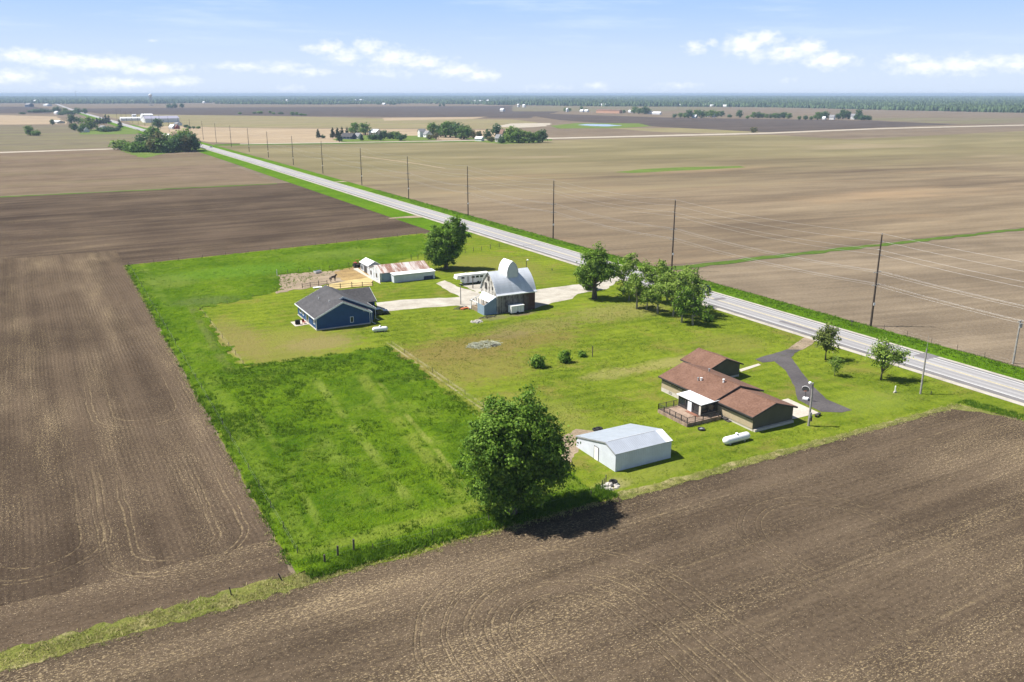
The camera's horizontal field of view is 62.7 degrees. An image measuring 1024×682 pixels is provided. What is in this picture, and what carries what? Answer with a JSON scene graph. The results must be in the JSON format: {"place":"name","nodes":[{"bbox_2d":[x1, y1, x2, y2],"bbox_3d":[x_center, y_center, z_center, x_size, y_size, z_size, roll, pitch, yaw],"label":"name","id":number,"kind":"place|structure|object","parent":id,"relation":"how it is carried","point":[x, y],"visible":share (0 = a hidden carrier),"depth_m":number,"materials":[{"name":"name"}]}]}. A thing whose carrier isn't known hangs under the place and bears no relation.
{"place":"outdoors","nodes":[
{"label":"outdoors","id":0,"kind":"place"},
{"bbox_2d":[0,107,51,112],"bbox_3d":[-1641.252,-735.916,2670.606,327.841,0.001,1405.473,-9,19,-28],"label":"field","id":1,"kind":"structure","parent":0,"point":[12,109],"depth_m":2675.47,"materials":[{"name":"purple soil"}]},
{"bbox_2d":[0,115,66,124],"bbox_3d":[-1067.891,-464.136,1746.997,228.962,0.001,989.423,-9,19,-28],"label":"field","id":2,"kind":"structure","parent":0,"point":[12,120],"depth_m":1633.59,"materials":[{"name":"soil"}]},
{"bbox_2d":[0,148,112,152],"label":"cross road","id":3,"kind":"structure","parent":0,"point":[53,150],"depth_m":739.42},
{"bbox_2d":[0,125,144,150],"bbox_3d":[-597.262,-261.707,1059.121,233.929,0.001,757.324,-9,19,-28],"label":"field","id":4,"kind":"structure","parent":0,"point":[14,138],"depth_m":939.18,"materials":[{"name":"soil"}]},
{"bbox_2d":[78,128,139,134],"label":"yard grass","id":5,"kind":"structure","parent":0,"point":[122,131],"depth_m":1083.57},
{"bbox_2d":[0,150,274,195],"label":"field","id":6,"kind":"structure","parent":0,"point":[21,173],"depth_m":533.50,"materials":[{"name":"beige soil"}]},
{"bbox_2d":[0,250,291,651],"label":"field","id":7,"kind":"structure","parent":0,"point":[123,494],"depth_m":111.14,"materials":[{"name":"soil"}]},
{"bbox_2d":[141,116,179,122],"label":"metal building","id":8,"kind":"structure","parent":0,"point":[147,119],"depth_m":1467.80,"materials":[{"name":"white metal"}]},
{"bbox_2d":[122,147,203,157],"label":"yard grass","id":9,"kind":"structure","parent":0,"point":[143,154],"depth_m":702.41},
{"bbox_2d":[0,183,431,264],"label":"field","id":10,"kind":"structure","parent":0,"point":[138,227],"depth_m":326.20,"materials":[{"name":"soil"}]},
{"bbox_2d":[275,270,345,293],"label":"corral dirt","id":11,"kind":"structure","parent":0,"point":[318,276],"depth_m":224.56,"materials":[{"name":"soil"}]},
{"bbox_2d":[327,278,372,288],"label":"straw bedding","id":12,"kind":"object","parent":11,"relation":"on","point":[357,282],"visible":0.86,"depth_m":220.87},
{"bbox_2d":[334,266,369,280],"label":"straw bedding","id":13,"kind":"object","parent":11,"relation":"on","point":[348,274],"visible":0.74,"depth_m":231.94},
{"bbox_2d":[80,106,557,117],"bbox_3d":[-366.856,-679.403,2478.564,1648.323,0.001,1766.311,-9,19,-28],"label":"field","id":14,"kind":"structure","parent":0,"point":[451,111],"depth_m":2373.05,"materials":[{"name":"brown soil"}]},
{"bbox_2d":[103,114,550,128],"bbox_3d":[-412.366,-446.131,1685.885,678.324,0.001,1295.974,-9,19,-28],"label":"field","id":15,"kind":"structure","parent":0,"point":[263,121],"depth_m":1463.44,"materials":[{"name":"brown soil"}]},
{"bbox_2d":[138,125,549,142],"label":"field","id":16,"kind":"structure","parent":0,"point":[260,135],"depth_m":1031.87,"materials":[{"name":"soil"}]},
{"bbox_2d":[333,135,436,141],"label":"yard grass","id":17,"kind":"structure","parent":0,"point":[413,138],"depth_m":917.59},
{"bbox_2d":[382,117,481,120],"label":"field","id":18,"kind":"structure","parent":0,"point":[425,118],"depth_m":1700.37,"materials":[{"name":"soil"}]},
{"bbox_2d":[466,137,536,143],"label":"yard grass","id":19,"kind":"structure","parent":0,"point":[506,142],"depth_m":861.07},
{"bbox_2d":[0,408,1023,681],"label":"field","id":20,"kind":"structure","parent":0,"point":[890,554],"depth_m":83.50,"materials":[{"name":"soil"}]},
{"bbox_2d":[0,95,1023,592],"bbox_3d":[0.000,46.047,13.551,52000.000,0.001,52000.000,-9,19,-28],"label":"ground","id":21,"kind":"structure","parent":0,"point":[274,179],"depth_m":1701.64,"materials":[{"name":"green soil"}]},
{"bbox_2d":[76,116,97,129],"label":"broadleaf tree","id":22,"kind":"object","parent":21,"relation":"on","point":[89,122],"visible":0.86,"depth_m":1138.38,"materials":[{"name":"green plant"}]},
{"bbox_2d":[108,138,129,149],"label":"bush","id":23,"kind":"object","parent":21,"relation":"on","point":[116,144],"visible":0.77,"depth_m":746.54,"materials":[{"name":"green plant"}]},
{"bbox_2d":[126,142,143,151],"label":"bush","id":24,"kind":"object","parent":21,"relation":"on","point":[134,147],"visible":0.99,"depth_m":715.35,"materials":[{"name":"green plant"}]},
{"bbox_2d":[0,183,276,196],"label":"grass ditch","id":25,"kind":"object","parent":21,"relation":"on","point":[132,190],"depth_m":433.92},
{"bbox_2d":[141,126,162,140],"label":"broadleaf tree","id":26,"kind":"object","parent":21,"relation":"on","point":[150,130],"visible":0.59,"depth_m":832.70,"materials":[{"name":"green plant"}]},
{"bbox_2d":[145,131,164,151],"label":"broadleaf tree","id":27,"kind":"object","parent":21,"relation":"on","point":[157,136],"visible":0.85,"depth_m":710.02,"materials":[{"name":"green plant"}]},
{"bbox_2d":[150,137,170,152],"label":"broadleaf tree","id":28,"kind":"object","parent":21,"relation":"on","point":[161,141],"visible":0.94,"depth_m":709.12,"materials":[{"name":"green plant"}]},
{"bbox_2d":[161,139,176,152],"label":"bush","id":29,"kind":"object","parent":21,"relation":"on","point":[169,147],"visible":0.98,"depth_m":709.93,"materials":[{"name":"green plant"}]},
{"bbox_2d":[169,134,184,151],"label":"broadleaf tree","id":30,"kind":"object","parent":21,"relation":"on","point":[177,141],"visible":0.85,"depth_m":717.91,"materials":[{"name":"green plant"}]},
{"bbox_2d":[180,135,192,151],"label":"broadleaf tree","id":31,"kind":"object","parent":21,"relation":"on","point":[186,147],"visible":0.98,"depth_m":719.80,"materials":[{"name":"green plant"}]},
{"bbox_2d":[0,564,375,671],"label":"dry verge","id":32,"kind":"structure","parent":21,"relation":"on","point":[14,650],"depth_m":79.36,"materials":[{"name":"plant"}]},
{"bbox_2d":[181,131,202,150],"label":"broadleaf tree","id":33,"kind":"object","parent":21,"relation":"on","point":[194,140],"visible":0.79,"depth_m":725.81,"materials":[{"name":"green plant"}]},
{"bbox_2d":[80,113,473,234],"bbox_3d":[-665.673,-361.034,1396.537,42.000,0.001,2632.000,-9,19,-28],"label":"verge","id":34,"kind":"structure","parent":21,"relation":"on","point":[423,223],"depth_m":420.82,"materials":[{"name":"plant"}]},
{"bbox_2d":[294,285,378,330],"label":"blue house","id":35,"kind":"structure","parent":21,"relation":"on","point":[325,307],"depth_m":181.63,"materials":[{"name":"wood"}]},
{"bbox_2d":[357,122,370,134],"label":"broadleaf tree","id":36,"kind":"object","parent":21,"relation":"on","point":[364,131],"visible":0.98,"depth_m":1015.12,"materials":[{"name":"green plant"}]},
{"bbox_2d":[127,234,601,575],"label":"pasture","id":37,"kind":"structure","parent":21,"relation":"on","point":[388,414],"depth_m":128.46,"materials":[{"name":"plant"}]},
{"bbox_2d":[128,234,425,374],"bbox_3d":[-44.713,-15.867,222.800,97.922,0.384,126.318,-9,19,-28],"label":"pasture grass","id":38,"kind":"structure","parent":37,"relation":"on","point":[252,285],"depth_m":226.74,"materials":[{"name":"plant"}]},
{"bbox_2d":[214,139,551,145],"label":"grass ditch","id":39,"kind":"object","parent":21,"relation":"on","point":[344,143],"depth_m":844.27,"materials":[{"name":"plant"}]},
{"bbox_2d":[437,120,451,137],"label":"broadleaf tree","id":40,"kind":"object","parent":21,"relation":"on","point":[444,129],"visible":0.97,"depth_m":957.62,"materials":[{"name":"green plant"}]},
{"bbox_2d":[454,124,472,138],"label":"broadleaf tree","id":41,"kind":"object","parent":21,"relation":"on","point":[466,130],"visible":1,"depth_m":918.21,"materials":[{"name":"green plant"}]},
{"bbox_2d":[504,125,517,142],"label":"broadleaf tree","id":42,"kind":"object","parent":21,"relation":"on","point":[510,129],"visible":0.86,"depth_m":855.91,"materials":[{"name":"green plant"}]},
{"bbox_2d":[0,95,1023,112],"bbox_3d":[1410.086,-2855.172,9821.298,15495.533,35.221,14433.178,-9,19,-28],"label":"forest","id":43,"kind":"object","parent":21,"relation":"on","point":[1002,104],"visible":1,"depth_m":4468.24,"materials":[{"name":"green plant"}]},
{"bbox_2d":[507,303,524,313],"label":"cargo trailer","id":44,"kind":"object","parent":21,"relation":"on","point":[516,308],"visible":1,"depth_m":190.44,"materials":[{"name":"white paint"}]},
{"bbox_2d":[510,128,524,142],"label":"broadleaf tree","id":45,"kind":"object","parent":21,"relation":"on","point":[516,133],"visible":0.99,"depth_m":850.08,"materials":[{"name":"green plant"}]},
{"bbox_2d":[490,123,549,127],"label":"bare patch","id":46,"kind":"object","parent":21,"relation":"on","point":[520,125],"visible":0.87,"depth_m":1322.98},
{"bbox_2d":[56,104,1023,405],"bbox_3d":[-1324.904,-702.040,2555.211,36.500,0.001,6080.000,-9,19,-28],"label":"road shoulder","id":47,"kind":"object","parent":21,"relation":"on","point":[706,304],"visible":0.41,"depth_m":180.98},
{"bbox_2d":[73,109,1023,381],"bbox_3d":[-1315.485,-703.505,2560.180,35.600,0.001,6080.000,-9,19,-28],"label":"road shoulder","id":48,"kind":"object","parent":21,"relation":"on","point":[713,291],"visible":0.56,"depth_m":194.40},
{"bbox_2d":[131,125,1023,420],"bbox_3d":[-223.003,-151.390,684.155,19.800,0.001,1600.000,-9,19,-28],"label":"verge","id":49,"kind":"structure","parent":21,"relation":"on","point":[875,335],"depth_m":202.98,"materials":[{"name":"plant"}]},
{"bbox_2d":[670,199,676,269],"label":"power pole","id":50,"kind":"object","parent":49,"relation":"on","point":[673,229],"visible":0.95,"depth_m":234.03,"materials":[{"name":"brown wood"}]},
{"bbox_2d":[552,123,647,128],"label":"grass strip","id":51,"kind":"object","parent":21,"relation":"on","point":[580,125],"depth_m":1323.12,"materials":[{"name":"plant"}]},
{"bbox_2d":[620,166,742,172],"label":"grass strip","id":52,"kind":"object","parent":21,"relation":"on","point":[670,169],"depth_m":554.29,"materials":[{"name":"plant"}]},
{"bbox_2d":[618,407,948,499],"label":"dry verge","id":53,"kind":"structure","parent":21,"relation":"on","point":[699,476],"depth_m":113.49,"materials":[{"name":"plant"}]},
{"bbox_2d":[669,228,1023,269],"bbox_3d":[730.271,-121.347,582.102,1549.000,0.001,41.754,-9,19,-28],"label":"grass ditch","id":54,"kind":"object","parent":21,"relation":"on","point":[801,253],"depth_m":267.80,"materials":[{"name":"plant"}]},
{"bbox_2d":[948,405,1020,420],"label":"dry verge","id":55,"kind":"structure","parent":21,"relation":"on","point":[968,409],"depth_m":132.90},
{"bbox_2d":[0,0,1023,95],"label":"sky","id":56,"kind":"structure","parent":0,"point":[48,47],"materials":[{"name":"blue"}]},
{"bbox_2d":[57,104,1023,398],"bbox_3d":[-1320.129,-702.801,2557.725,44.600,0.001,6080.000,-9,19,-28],"label":"road","id":57,"kind":"structure","parent":0,"point":[975,374],"depth_m":191.66,"materials":[{"name":"asphalt"}]},
{"bbox_2d":[123,125,1023,402],"bbox_3d":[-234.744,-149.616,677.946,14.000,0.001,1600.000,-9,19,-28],"label":"road edge strip","id":58,"kind":"object","parent":57,"relation":"on","point":[705,303],"visible":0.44,"depth_m":184.06,"materials":[{"name":"paint"}]},
{"bbox_2d":[226,154,1023,399],"bbox_3d":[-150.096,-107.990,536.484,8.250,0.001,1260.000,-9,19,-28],"label":"road line","id":59,"kind":"object","parent":58,"relation":"on","point":[708,302],"visible":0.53,"depth_m":189.03,"materials":[{"name":"yellow paint"}]},
{"bbox_2d":[208,146,1020,383],"bbox_3d":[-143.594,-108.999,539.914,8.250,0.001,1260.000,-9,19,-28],"label":"road line","id":60,"kind":"object","parent":57,"relation":"on","point":[713,293],"visible":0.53,"depth_m":192.50,"materials":[{"name":"white paint"}]},
{"bbox_2d":[265,162,1023,383],"bbox_3d":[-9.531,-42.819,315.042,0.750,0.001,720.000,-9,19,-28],"label":"road edge strip","id":61,"kind":"object","parent":57,"relation":"on","point":[725,296],"visible":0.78,"depth_m":190.76,"materials":[{"name":"paint"}]},
{"bbox_2d":[125,233,1023,579],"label":"lawn","id":62,"kind":"structure","parent":0,"point":[257,329],"depth_m":160.37,"materials":[{"name":"plant"}]},
{"bbox_2d":[360,258,379,274],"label":"shed","id":63,"kind":"structure","parent":62,"relation":"on","point":[366,263],"depth_m":233.98,"materials":[{"name":"white paint"}]},
{"bbox_2d":[125,264,617,579],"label":"tall weeds","id":64,"kind":"object","parent":62,"relation":"on","point":[606,494],"visible":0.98,"depth_m":97.26,"materials":[{"name":"plant"}]},
{"bbox_2d":[369,260,434,282],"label":"barn","id":65,"kind":"structure","parent":62,"relation":"on","point":[406,271],"depth_m":225.17,"materials":[{"name":"metal"}]},
{"bbox_2d":[376,280,480,310],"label":"gravel drive","id":66,"kind":"structure","parent":62,"relation":"on","point":[467,295],"depth_m":201.98,"materials":[{"name":"gravel"}]},
{"bbox_2d":[421,215,471,268],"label":"yard tree","id":67,"kind":"object","parent":62,"relation":"on","point":[441,248],"visible":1,"depth_m":235.54,"materials":[{"name":"green plant"}]},
{"bbox_2d":[459,283,480,291],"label":"trailer pad","id":68,"kind":"object","parent":62,"relation":"on","point":[476,287],"visible":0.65,"depth_m":217.68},
{"bbox_2d":[454,271,486,283],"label":"horse trailer","id":69,"kind":"object","parent":68,"relation":"on","point":[467,277],"visible":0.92,"depth_m":219.94,"materials":[{"name":"white paint"}]},
{"bbox_2d":[465,339,501,348],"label":"rock pile","id":70,"kind":"object","parent":62,"relation":"on","point":[478,344],"visible":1,"depth_m":166.69,"materials":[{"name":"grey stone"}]},
{"bbox_2d":[471,258,536,315],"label":"gothic barn","id":71,"kind":"structure","parent":62,"relation":"on","point":[506,284],"depth_m":191.82,"materials":[{"name":"white paint"}]},
{"bbox_2d":[0,265,1022,671],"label":"dry grass","id":72,"kind":"structure","parent":62,"relation":"on","point":[222,599],"depth_m":86.60,"materials":[{"name":"plant"}]},
{"bbox_2d":[451,381,580,518],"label":"shade tree","id":73,"kind":"object","parent":62,"relation":"on","point":[514,450],"visible":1,"depth_m":95.09,"materials":[{"name":"green plant"}]},
{"bbox_2d":[528,354,546,368],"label":"bush","id":74,"kind":"object","parent":62,"relation":"on","point":[537,361],"visible":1,"depth_m":152.57,"materials":[{"name":"green plant"}]},
{"bbox_2d":[557,350,572,362],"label":"bush","id":75,"kind":"object","parent":62,"relation":"on","point":[564,355],"visible":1,"depth_m":155.52,"materials":[{"name":"green plant"}]},
{"bbox_2d":[531,278,620,309],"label":"gravel drive","id":76,"kind":"structure","parent":62,"relation":"on","point":[545,296],"depth_m":211.13,"materials":[{"name":"gravel"}]},
{"bbox_2d":[562,429,593,461],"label":"gravel pad","id":77,"kind":"object","parent":62,"relation":"on","point":[574,448],"visible":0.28,"depth_m":121.01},
{"bbox_2d":[572,241,621,298],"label":"roadside tree","id":78,"kind":"object","parent":62,"relation":"on","point":[596,263],"visible":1,"depth_m":201.15,"materials":[{"name":"green plant"}]},
{"bbox_2d":[575,423,672,471],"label":"metal shed","id":79,"kind":"structure","parent":62,"relation":"on","point":[621,447],"depth_m":113.70,"materials":[{"name":"white metal"}]},
{"bbox_2d":[610,252,639,294],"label":"grove tree","id":80,"kind":"object","parent":62,"relation":"on","point":[631,264],"visible":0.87,"depth_m":206.14,"materials":[{"name":"green plant"}]},
{"bbox_2d":[616,271,639,299],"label":"grove tree","id":81,"kind":"object","parent":62,"relation":"on","point":[623,291],"visible":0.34,"depth_m":201.78,"materials":[{"name":"green plant"}]},
{"bbox_2d":[621,272,647,308],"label":"grove tree","id":82,"kind":"object","parent":62,"relation":"on","point":[637,285],"visible":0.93,"depth_m":192.40,"materials":[{"name":"green plant"}]},
{"bbox_2d":[634,284,656,309],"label":"grove tree","id":83,"kind":"object","parent":62,"relation":"on","point":[642,296],"visible":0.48,"depth_m":192.53,"materials":[{"name":"green plant"}]},
{"bbox_2d":[637,258,660,302],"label":"grove tree","id":84,"kind":"object","parent":62,"relation":"on","point":[645,270],"visible":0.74,"depth_m":198.49,"materials":[{"name":"green plant"}]},
{"bbox_2d":[641,271,672,312],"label":"grove tree","id":85,"kind":"object","parent":62,"relation":"on","point":[654,293],"visible":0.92,"depth_m":188.65,"materials":[{"name":"green plant"}]},
{"bbox_2d":[652,259,682,300],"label":"grove tree","id":86,"kind":"object","parent":62,"relation":"on","point":[662,266],"visible":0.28,"depth_m":200.26,"materials":[{"name":"green plant"}]},
{"bbox_2d":[659,272,691,316],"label":"grove tree","id":87,"kind":"object","parent":62,"relation":"on","point":[675,285],"visible":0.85,"depth_m":185.15,"materials":[{"name":"green plant"}]},
{"bbox_2d":[670,289,695,322],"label":"grove tree","id":88,"kind":"object","parent":62,"relation":"on","point":[678,302],"visible":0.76,"depth_m":181.06,"materials":[{"name":"green plant"}]},
{"bbox_2d":[676,285,712,324],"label":"grove tree","id":89,"kind":"object","parent":62,"relation":"on","point":[691,302],"visible":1,"depth_m":179.47,"materials":[{"name":"green plant"}]},
{"bbox_2d":[681,267,711,315],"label":"grove tree","id":90,"kind":"object","parent":62,"relation":"on","point":[695,284],"visible":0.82,"depth_m":186.23,"materials":[{"name":"green plant"}]},
{"bbox_2d":[658,348,797,431],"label":"ranch house","id":91,"kind":"structure","parent":62,"relation":"on","point":[702,386],"depth_m":130.55,"materials":[{"name":"brown"}]},
{"bbox_2d":[722,432,749,444],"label":"propane tank","id":92,"kind":"object","parent":62,"relation":"on","point":[737,437],"visible":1,"depth_m":119.79,"materials":[{"name":"metal"}]},
{"bbox_2d":[783,399,817,418],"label":"concrete drive","id":93,"kind":"structure","parent":62,"relation":"on","point":[800,411],"depth_m":132.42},
{"bbox_2d":[788,337,814,349],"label":"drive entry","id":94,"kind":"object","parent":62,"relation":"on","point":[808,341],"visible":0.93,"depth_m":167.28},
{"bbox_2d":[756,349,850,411],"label":"asphalt drive","id":95,"kind":"structure","parent":62,"relation":"on","point":[799,380],"depth_m":144.78,"materials":[{"name":"asphalt"}]},
{"bbox_2d":[807,381,813,425],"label":"yard light","id":96,"kind":"object","parent":62,"relation":"on","point":[810,416],"visible":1,"depth_m":125.47,"materials":[{"name":"grey wood"}]},
{"bbox_2d":[811,319,841,359],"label":"young tree","id":97,"kind":"object","parent":62,"relation":"on","point":[826,341],"visible":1,"depth_m":155.81,"materials":[{"name":"green plant"}]},
{"bbox_2d":[827,353,845,375],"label":"sapling","id":98,"kind":"object","parent":62,"relation":"on","point":[834,362],"visible":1,"depth_m":147.71,"materials":[{"name":"green plant"}]},
{"bbox_2d":[861,335,913,379],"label":"young tree","id":99,"kind":"object","parent":62,"relation":"on","point":[882,353],"visible":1,"depth_m":144.83,"materials":[{"name":"green plant"}]},
{"bbox_2d":[546,129,677,136],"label":"field","id":100,"kind":"structure","parent":0,"point":[587,132],"depth_m":1085.15,"materials":[{"name":"brown soil"}]},
{"bbox_2d":[221,131,1023,265],"bbox_3d":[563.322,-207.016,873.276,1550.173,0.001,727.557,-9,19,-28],"label":"field","id":101,"kind":"structure","parent":0,"point":[910,187],"depth_m":457.81,"materials":[{"name":"soil"}]},
{"bbox_2d":[251,125,1022,143],"bbox_3d":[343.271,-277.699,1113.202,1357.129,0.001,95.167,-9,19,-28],"label":"cross road","id":102,"kind":"structure","parent":0,"point":[680,135],"depth_m":1029.89,"materials":[{"name":"asphalt"}]},
{"bbox_2d":[613,128,750,132],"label":"field","id":103,"kind":"structure","parent":0,"point":[685,130],"depth_m":1144.24,"materials":[{"name":"brown soil"}]},
{"bbox_2d":[512,106,881,110],"bbox_3d":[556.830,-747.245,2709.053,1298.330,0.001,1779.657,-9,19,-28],"label":"field","id":104,"kind":"structure","parent":0,"point":[573,108],"depth_m":2856.65,"materials":[{"name":"soil"}]},
{"bbox_2d":[519,113,957,131],"bbox_3d":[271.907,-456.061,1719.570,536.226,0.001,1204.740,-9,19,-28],"label":"field","id":105,"kind":"structure","parent":0,"point":[773,125],"depth_m":1413.69,"materials":[{"name":"brown soil"}]},
{"bbox_2d":[673,231,1023,367],"bbox_3d":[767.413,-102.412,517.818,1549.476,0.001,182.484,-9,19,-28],"label":"field","id":106,"kind":"structure","parent":0,"point":[987,334],"depth_m":217.85,"materials":[{"name":"soil"}]},
{"bbox_2d":[869,235,883,325],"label":"power pole","id":107,"kind":"object","parent":106,"relation":"on","point":[873,302],"visible":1,"depth_m":178.09,"materials":[{"name":"brown wood"}]},
{"bbox_2d":[1012,320,1022,362],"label":"utility pole","id":108,"kind":"object","parent":106,"relation":"on","point":[1016,343],"visible":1,"depth_m":154.17,"materials":[{"name":"grey wood"}]},
{"bbox_2d":[719,107,1023,116],"bbox_3d":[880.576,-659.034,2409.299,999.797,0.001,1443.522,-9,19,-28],"label":"field","id":109,"kind":"structure","parent":0,"point":[811,112],"depth_m":2245.49,"materials":[{"name":"brown soil"}]},
{"bbox_2d":[780,125,1023,138],"bbox_3d":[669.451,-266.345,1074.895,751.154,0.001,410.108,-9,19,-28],"label":"field","id":110,"kind":"structure","parent":0,"point":[883,133],"depth_m":1084.88,"materials":[{"name":"brown soil"}]},
{"bbox_2d":[864,118,1023,123],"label":"field","id":111,"kind":"structure","parent":0,"point":[973,120],"depth_m":1572.60,"materials":[{"name":"soil"}]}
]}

